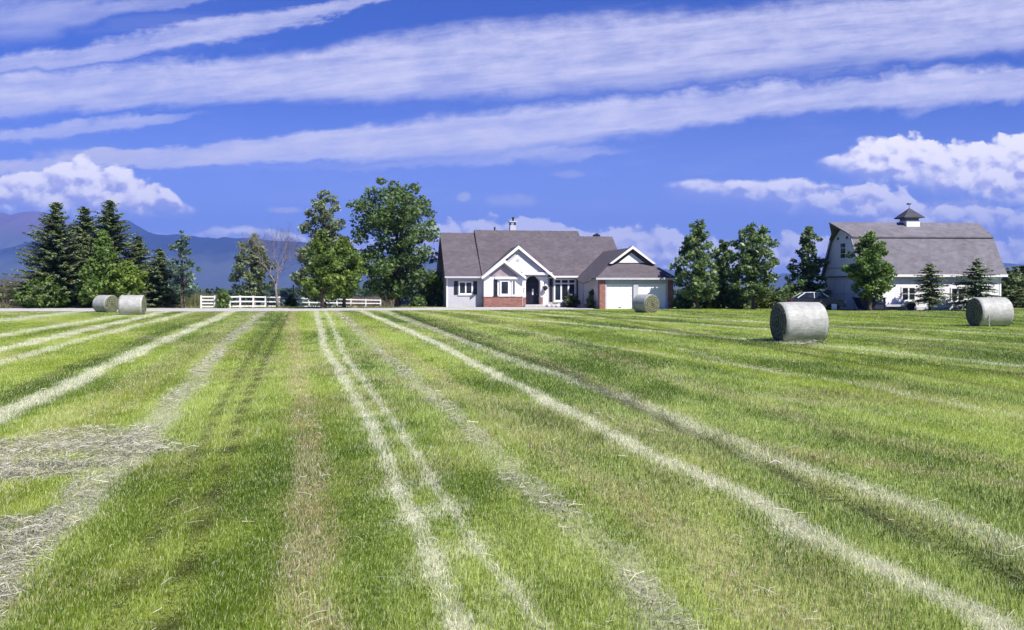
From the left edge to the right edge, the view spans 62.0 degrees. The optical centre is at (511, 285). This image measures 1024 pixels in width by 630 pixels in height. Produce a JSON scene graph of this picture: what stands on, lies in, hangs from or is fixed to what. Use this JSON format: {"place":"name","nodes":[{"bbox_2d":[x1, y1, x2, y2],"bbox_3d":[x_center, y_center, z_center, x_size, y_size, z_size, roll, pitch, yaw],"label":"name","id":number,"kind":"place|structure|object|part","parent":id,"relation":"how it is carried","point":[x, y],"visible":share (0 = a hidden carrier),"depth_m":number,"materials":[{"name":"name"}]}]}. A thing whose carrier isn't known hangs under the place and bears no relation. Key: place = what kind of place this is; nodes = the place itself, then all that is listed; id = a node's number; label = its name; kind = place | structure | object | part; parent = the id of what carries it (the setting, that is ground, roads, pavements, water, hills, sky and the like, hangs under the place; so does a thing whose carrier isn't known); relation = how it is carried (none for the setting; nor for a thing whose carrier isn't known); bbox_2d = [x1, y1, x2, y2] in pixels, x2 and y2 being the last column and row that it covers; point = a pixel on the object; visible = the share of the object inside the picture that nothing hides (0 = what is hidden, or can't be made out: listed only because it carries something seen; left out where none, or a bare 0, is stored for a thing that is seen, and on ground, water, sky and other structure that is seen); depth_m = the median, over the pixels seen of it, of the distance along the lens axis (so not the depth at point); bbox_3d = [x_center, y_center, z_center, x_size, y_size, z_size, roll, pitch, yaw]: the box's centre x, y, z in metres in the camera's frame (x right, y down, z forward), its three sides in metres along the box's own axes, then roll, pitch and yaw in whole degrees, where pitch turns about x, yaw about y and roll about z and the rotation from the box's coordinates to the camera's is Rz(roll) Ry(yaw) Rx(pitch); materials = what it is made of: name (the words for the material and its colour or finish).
{"place":"outdoors","nodes":[
{"label":"outdoors","id":0,"kind":"place"},
{"bbox_2d":[0,211,74,248],"bbox_3d":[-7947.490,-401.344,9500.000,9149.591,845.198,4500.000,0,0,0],"label":"mountain","id":1,"kind":"structure","parent":0,"point":[13,226],"depth_m":8933.85,"materials":[{"name":"blue stone"}]},
{"bbox_2d":[0,220,824,286],"bbox_3d":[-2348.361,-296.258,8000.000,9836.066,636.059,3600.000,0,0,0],"label":"mountain","id":2,"kind":"structure","parent":0,"point":[213,259],"depth_m":7202.94,"materials":[{"name":"blue stone"}]},
{"bbox_2d":[0,287,1023,629],"bbox_3d":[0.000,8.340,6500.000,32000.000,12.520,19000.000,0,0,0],"label":"ground","id":3,"kind":"structure","parent":0,"point":[540,537],"depth_m":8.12,"materials":[{"name":"green plant"}]},
{"bbox_2d":[0,274,26,307],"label":"dry brush","id":4,"kind":"object","parent":3,"relation":"on","point":[6,301],"visible":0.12,"depth_m":88.43,"materials":[{"name":"brown plant"}]},
{"bbox_2d":[12,275,77,307],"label":"shrub","id":5,"kind":"object","parent":3,"relation":"on","point":[57,301],"visible":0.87,"depth_m":77.85,"materials":[{"name":"green plant"}]},
{"bbox_2d":[0,202,91,307],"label":"spruce tree","id":6,"kind":"object","parent":3,"relation":"on","point":[50,263],"visible":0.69,"depth_m":80.01,"materials":[{"name":"green plant"}]},
{"bbox_2d":[30,206,98,306],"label":"spruce tree","id":7,"kind":"object","parent":3,"relation":"on","point":[86,220],"visible":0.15,"depth_m":83.62,"materials":[{"name":"green plant"}]},
{"bbox_2d":[74,230,122,305],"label":"maple tree","id":8,"kind":"object","parent":3,"relation":"on","point":[97,277],"visible":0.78,"depth_m":78.03,"materials":[{"name":"green plant"}]},
{"bbox_2d":[92,295,118,311],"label":"round bale","id":9,"kind":"object","parent":3,"relation":"on","point":[104,303],"visible":0.91,"depth_m":65.72},
{"bbox_2d":[57,200,169,307],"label":"spruce tree","id":10,"kind":"object","parent":3,"relation":"on","point":[109,224],"visible":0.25,"depth_m":82.64,"materials":[{"name":"green plant"}]},
{"bbox_2d":[109,259,148,297],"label":"maple tree","id":11,"kind":"object","parent":3,"relation":"on","point":[129,275],"visible":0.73,"depth_m":78.04,"materials":[{"name":"green plant"}]},
{"bbox_2d":[117,295,147,314],"bbox_3d":[-26.729,1.388,59.990,1.914,1.478,1.665,0,0,-10],"label":"round bale","id":12,"kind":"object","parent":3,"relation":"on","point":[132,304],"visible":0.97,"depth_m":59.41},
{"bbox_2d":[123,236,172,301],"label":"spruce tree","id":13,"kind":"object","parent":3,"relation":"on","point":[141,245],"visible":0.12,"depth_m":84.77,"materials":[{"name":"green plant"}]},
{"bbox_2d":[141,248,190,307],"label":"spruce tree","id":14,"kind":"object","parent":3,"relation":"on","point":[159,274],"visible":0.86,"depth_m":80.50,"materials":[{"name":"green plant"}]},
{"bbox_2d":[166,230,201,307],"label":"thin tree","id":15,"kind":"object","parent":3,"relation":"on","point":[181,271],"visible":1,"depth_m":77.99,"materials":[{"name":"green plant"}]},
{"bbox_2d":[184,291,219,306],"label":"dry brush","id":16,"kind":"object","parent":3,"relation":"on","point":[194,300],"visible":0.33,"depth_m":86.47,"materials":[{"name":"beige plant"}]},
{"bbox_2d":[200,295,215,307],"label":"rail fence","id":17,"kind":"object","parent":3,"relation":"on","point":[201,300],"visible":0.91,"depth_m":77.98,"materials":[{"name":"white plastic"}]},
{"bbox_2d":[216,289,232,307],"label":"shrub","id":18,"kind":"object","parent":3,"relation":"on","point":[224,298],"visible":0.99,"depth_m":77.54,"materials":[{"name":"green plant"}]},
{"bbox_2d":[228,233,276,304],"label":"grey green tree","id":19,"kind":"object","parent":3,"relation":"on","point":[254,275],"visible":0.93,"depth_m":83.44,"materials":[{"name":"green plant"}]},
{"bbox_2d":[235,221,306,307],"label":"bare tree","id":20,"kind":"object","parent":3,"relation":"on","point":[277,263],"visible":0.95,"depth_m":82.27,"materials":[{"name":"plant"}]},
{"bbox_2d":[283,294,297,306],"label":"shrub","id":21,"kind":"object","parent":3,"relation":"on","point":[291,301],"visible":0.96,"depth_m":87.84,"materials":[{"name":"green plant"}]},
{"bbox_2d":[0,307,592,310],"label":"gravel lane","id":22,"kind":"structure","parent":3,"relation":"on","point":[258,309],"depth_m":72.94,"materials":[{"name":"grey gravel"}]},
{"bbox_2d":[229,295,380,307],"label":"rail fence","id":23,"kind":"object","parent":3,"relation":"on","point":[265,301],"visible":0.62,"depth_m":83.92,"materials":[{"name":"white plastic"}]},
{"bbox_2d":[297,294,319,305],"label":"shrub","id":24,"kind":"object","parent":3,"relation":"on","point":[306,304],"visible":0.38,"depth_m":100.56,"materials":[{"name":"green plant"}]},
{"bbox_2d":[300,228,343,308],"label":"maple tree","id":25,"kind":"object","parent":3,"relation":"on","point":[319,269],"visible":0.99,"depth_m":75.74,"materials":[{"name":"green plant"}]},
{"bbox_2d":[289,190,356,306],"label":"poplar tree","id":26,"kind":"object","parent":3,"relation":"on","point":[322,210],"visible":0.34,"depth_m":85.23,"materials":[{"name":"green plant"}]},
{"bbox_2d":[325,236,368,307],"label":"maple tree","id":27,"kind":"object","parent":3,"relation":"on","point":[352,268],"visible":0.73,"depth_m":78.88,"materials":[{"name":"green plant"}]},
{"bbox_2d":[346,295,394,306],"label":"dry brush","id":28,"kind":"object","parent":3,"relation":"on","point":[386,303],"visible":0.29,"depth_m":122.64,"materials":[{"name":"beige plant"}]},
{"bbox_2d":[345,176,440,306],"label":"cottonwood tree","id":29,"kind":"object","parent":3,"relation":"on","point":[400,276],"visible":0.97,"depth_m":84.57,"materials":[{"name":"green plant"}]},
{"bbox_2d":[408,294,429,306],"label":"shrub","id":30,"kind":"object","parent":3,"relation":"on","point":[417,300],"visible":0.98,"depth_m":84.11,"materials":[{"name":"green plant"}]},
{"bbox_2d":[421,270,443,305],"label":"shrub","id":31,"kind":"object","parent":3,"relation":"on","point":[435,289],"visible":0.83,"depth_m":86.06,"materials":[{"name":"green plant"}]},
{"bbox_2d":[161,287,823,306],"bbox_3d":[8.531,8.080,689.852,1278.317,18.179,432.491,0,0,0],"label":"fence","id":32,"kind":"object","parent":3,"relation":"on","point":[283,292],"visible":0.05,"depth_m":492.20,"materials":[{"name":"white wood"}]},
{"bbox_2d":[0,312,1023,629],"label":"loose hay","id":33,"kind":"object","parent":3,"relation":"on","point":[114,446],"visible":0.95,"depth_m":9.57},
{"bbox_2d":[437,217,674,308],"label":"farmhouse","id":34,"kind":"object","parent":3,"relation":"on","point":[512,266],"visible":0.91,"depth_m":82.54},
{"bbox_2d":[458,281,472,294],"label":"window","id":35,"kind":"structure","parent":34,"relation":"in","point":[465,287],"depth_m":82.26,"materials":[{"name":"clear glass"}]},
{"bbox_2d":[494,280,496,295],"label":"window","id":36,"kind":"structure","parent":34,"relation":"in","point":[495,281],"depth_m":81.76,"materials":[{"name":"black wood"}]},
{"bbox_2d":[500,280,509,295],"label":"window","id":37,"kind":"structure","parent":34,"relation":"in","point":[504,284],"depth_m":81.88,"materials":[{"name":"clear glass"}]},
{"bbox_2d":[512,280,515,295],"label":"window","id":38,"kind":"structure","parent":34,"relation":"in","point":[513,281],"depth_m":82.02,"materials":[{"name":"clear glass"}]},
{"bbox_2d":[526,280,538,303],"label":"front door","id":39,"kind":"structure","parent":34,"relation":"in","point":[532,286],"depth_m":83.55,"materials":[{"name":"metal"}]},
{"bbox_2d":[553,279,575,301],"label":"window","id":40,"kind":"structure","parent":34,"relation":"in","point":[562,287],"depth_m":83.72,"materials":[{"name":"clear glass"}]},
{"bbox_2d":[607,284,632,308],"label":"garage door","id":41,"kind":"structure","parent":34,"relation":"in","point":[619,296],"depth_m":76.08,"materials":[{"name":"metal"}]},
{"bbox_2d":[638,284,665,308],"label":"garage door","id":42,"kind":"structure","parent":34,"relation":"in","point":[659,290],"depth_m":76.60,"materials":[{"name":"metal"}]},
{"bbox_2d":[562,293,580,306],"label":"shrub","id":43,"kind":"object","parent":3,"relation":"on","point":[571,300],"visible":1,"depth_m":79.95,"materials":[{"name":"green plant"}]},
{"bbox_2d":[584,297,594,308],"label":"shrub","id":44,"kind":"object","parent":3,"relation":"on","point":[590,303],"visible":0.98,"depth_m":76.96,"materials":[{"name":"green plant"}]},
{"bbox_2d":[586,289,593,305],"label":"shrub","id":45,"kind":"object","parent":3,"relation":"on","point":[591,293],"visible":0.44,"depth_m":78.00,"materials":[{"name":"green plant"}]},
{"bbox_2d":[632,294,660,312],"bbox_3d":[10.216,1.374,64.999,1.607,1.506,1.881,0,0,-30],"label":"round bale","id":46,"kind":"object","parent":3,"relation":"on","point":[645,303],"visible":0.96,"depth_m":64.43},
{"bbox_2d":[670,294,694,308],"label":"hedge shrub","id":47,"kind":"object","parent":3,"relation":"on","point":[679,302],"visible":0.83,"depth_m":76.34,"materials":[{"name":"green plant"}]},
{"bbox_2d":[668,218,721,308],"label":"ash tree","id":48,"kind":"object","parent":3,"relation":"on","point":[699,277],"visible":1,"depth_m":74.41,"materials":[{"name":"green plant"}]},
{"bbox_2d":[695,292,726,308],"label":"hedge shrub","id":49,"kind":"object","parent":3,"relation":"on","point":[717,303],"visible":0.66,"depth_m":76.58,"materials":[{"name":"green plant"}]},
{"bbox_2d":[708,239,742,307],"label":"ash tree","id":50,"kind":"object","parent":3,"relation":"on","point":[721,262],"visible":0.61,"depth_m":78.62,"materials":[{"name":"green plant"}]},
{"bbox_2d":[720,289,749,308],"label":"hedge shrub","id":51,"kind":"object","parent":3,"relation":"on","point":[732,299],"visible":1,"depth_m":76.59,"materials":[{"name":"green plant"}]},
{"bbox_2d":[723,222,779,308],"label":"ash tree","id":52,"kind":"object","parent":3,"relation":"on","point":[749,267],"visible":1,"depth_m":73.89,"materials":[{"name":"green plant"}]},
{"bbox_2d":[749,290,780,308],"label":"hedge shrub","id":53,"kind":"object","parent":3,"relation":"on","point":[769,302],"visible":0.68,"depth_m":76.69,"materials":[{"name":"green plant"}]},
{"bbox_2d":[773,283,803,302],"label":"hedge shrub","id":54,"kind":"object","parent":3,"relation":"on","point":[785,294],"visible":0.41,"depth_m":76.64,"materials":[{"name":"green plant"}]},
{"bbox_2d":[767,301,829,341],"bbox_3d":[10.624,1.318,31.596,1.968,1.618,1.815,0,0,-6],"label":"round bale","id":55,"kind":"object","parent":3,"relation":"on","point":[796,321],"visible":0.96,"depth_m":30.97},
{"bbox_2d":[782,225,830,296],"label":"ash tree","id":56,"kind":"object","parent":3,"relation":"on","point":[810,271],"visible":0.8,"depth_m":77.67,"materials":[{"name":"green plant"}]},
{"bbox_2d":[786,292,845,308],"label":"parked car","id":57,"kind":"object","parent":3,"relation":"on","point":[826,300],"visible":0.48,"depth_m":71.71,"materials":[{"name":"paint"}]},
{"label":"window","id":58,"kind":"part","parent":57,"relation":"part of","materials":[{"name":"black glass"}]},
{"bbox_2d":[831,304,836,309],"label":"plastic drum","id":59,"kind":"object","parent":3,"relation":"on","point":[833,306],"visible":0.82,"depth_m":70.82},
{"bbox_2d":[852,297,885,310],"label":"dumpster","id":60,"kind":"object","parent":3,"relation":"on","point":[860,303],"visible":0.75,"depth_m":70.20,"materials":[{"name":"blue metal"}]},
{"bbox_2d":[841,231,897,310],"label":"maple tree","id":61,"kind":"object","parent":3,"relation":"on","point":[871,275],"visible":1,"depth_m":68.92,"materials":[{"name":"green plant"}]},
{"bbox_2d":[876,302,915,310],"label":"utility trailer","id":62,"kind":"object","parent":3,"relation":"on","point":[910,306],"visible":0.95,"depth_m":70.36,"materials":[{"name":"metal"}]},
{"bbox_2d":[821,203,1007,309],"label":"barn","id":63,"kind":"structure","parent":3,"relation":"on","point":[914,246],"depth_m":73.19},
{"bbox_2d":[840,242,845,258],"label":"window","id":64,"kind":"structure","parent":63,"relation":"in","point":[843,244],"depth_m":75.28,"materials":[{"name":"clear glass"}]},
{"bbox_2d":[835,278,854,309],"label":"sliding door","id":65,"kind":"structure","parent":63,"relation":"in","point":[843,291],"depth_m":74.64,"materials":[{"name":"white wood"}]},
{"bbox_2d":[900,287,915,301],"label":"window","id":66,"kind":"structure","parent":63,"relation":"in","point":[905,297],"depth_m":71.77,"materials":[{"name":"clear glass"}]},
{"bbox_2d":[950,287,964,302],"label":"window","id":67,"kind":"structure","parent":63,"relation":"in","point":[951,288],"depth_m":71.99,"materials":[{"name":"clear glass"}]},
{"bbox_2d":[903,263,952,310],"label":"pine tree","id":68,"kind":"object","parent":3,"relation":"on","point":[931,296],"visible":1,"depth_m":69.37,"materials":[{"name":"green plant"}]},
{"bbox_2d":[944,258,1008,309],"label":"pine tree","id":69,"kind":"object","parent":3,"relation":"on","point":[969,292],"visible":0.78,"depth_m":69.41,"materials":[{"name":"green plant"}]},
{"bbox_2d":[965,297,1013,326],"bbox_3d":[24.268,1.368,43.293,1.992,1.519,1.734,0,0,-2],"label":"round bale","id":70,"kind":"object","parent":3,"relation":"on","point":[989,311],"visible":0.95,"depth_m":42.70},
{"bbox_2d":[1001,267,1023,307],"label":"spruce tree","id":71,"kind":"object","parent":3,"relation":"on","point":[1010,292],"visible":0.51,"depth_m":78.60,"materials":[{"name":"green plant"}]},
{"bbox_2d":[1008,266,1023,307],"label":"spruce tree","id":72,"kind":"object","parent":3,"relation":"on","point":[1016,271],"visible":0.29,"depth_m":79.66,"materials":[{"name":"green plant"}]},
{"bbox_2d":[1011,265,1023,305],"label":"spruce tree","id":73,"kind":"object","parent":3,"relation":"on","point":[1021,268],"visible":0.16,"depth_m":80.91,"materials":[{"name":"green plant"}]},
{"bbox_2d":[0,301,1023,307],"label":"rough grass","id":74,"kind":"structure","parent":0,"point":[328,306],"depth_m":81.48,"materials":[{"name":"plant"}]},
{"bbox_2d":[0,0,1023,276],"label":"sky","id":75,"kind":"structure","parent":0,"point":[631,122],"materials":[{"name":"blue"}]},
{"bbox_2d":[663,263,1021,282],"bbox_3d":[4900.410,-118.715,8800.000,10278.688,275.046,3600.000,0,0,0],"label":"mountain","id":76,"kind":"structure","parent":0,"point":[782,275],"depth_m":8516.33,"materials":[{"name":"blue stone"}]}
]}

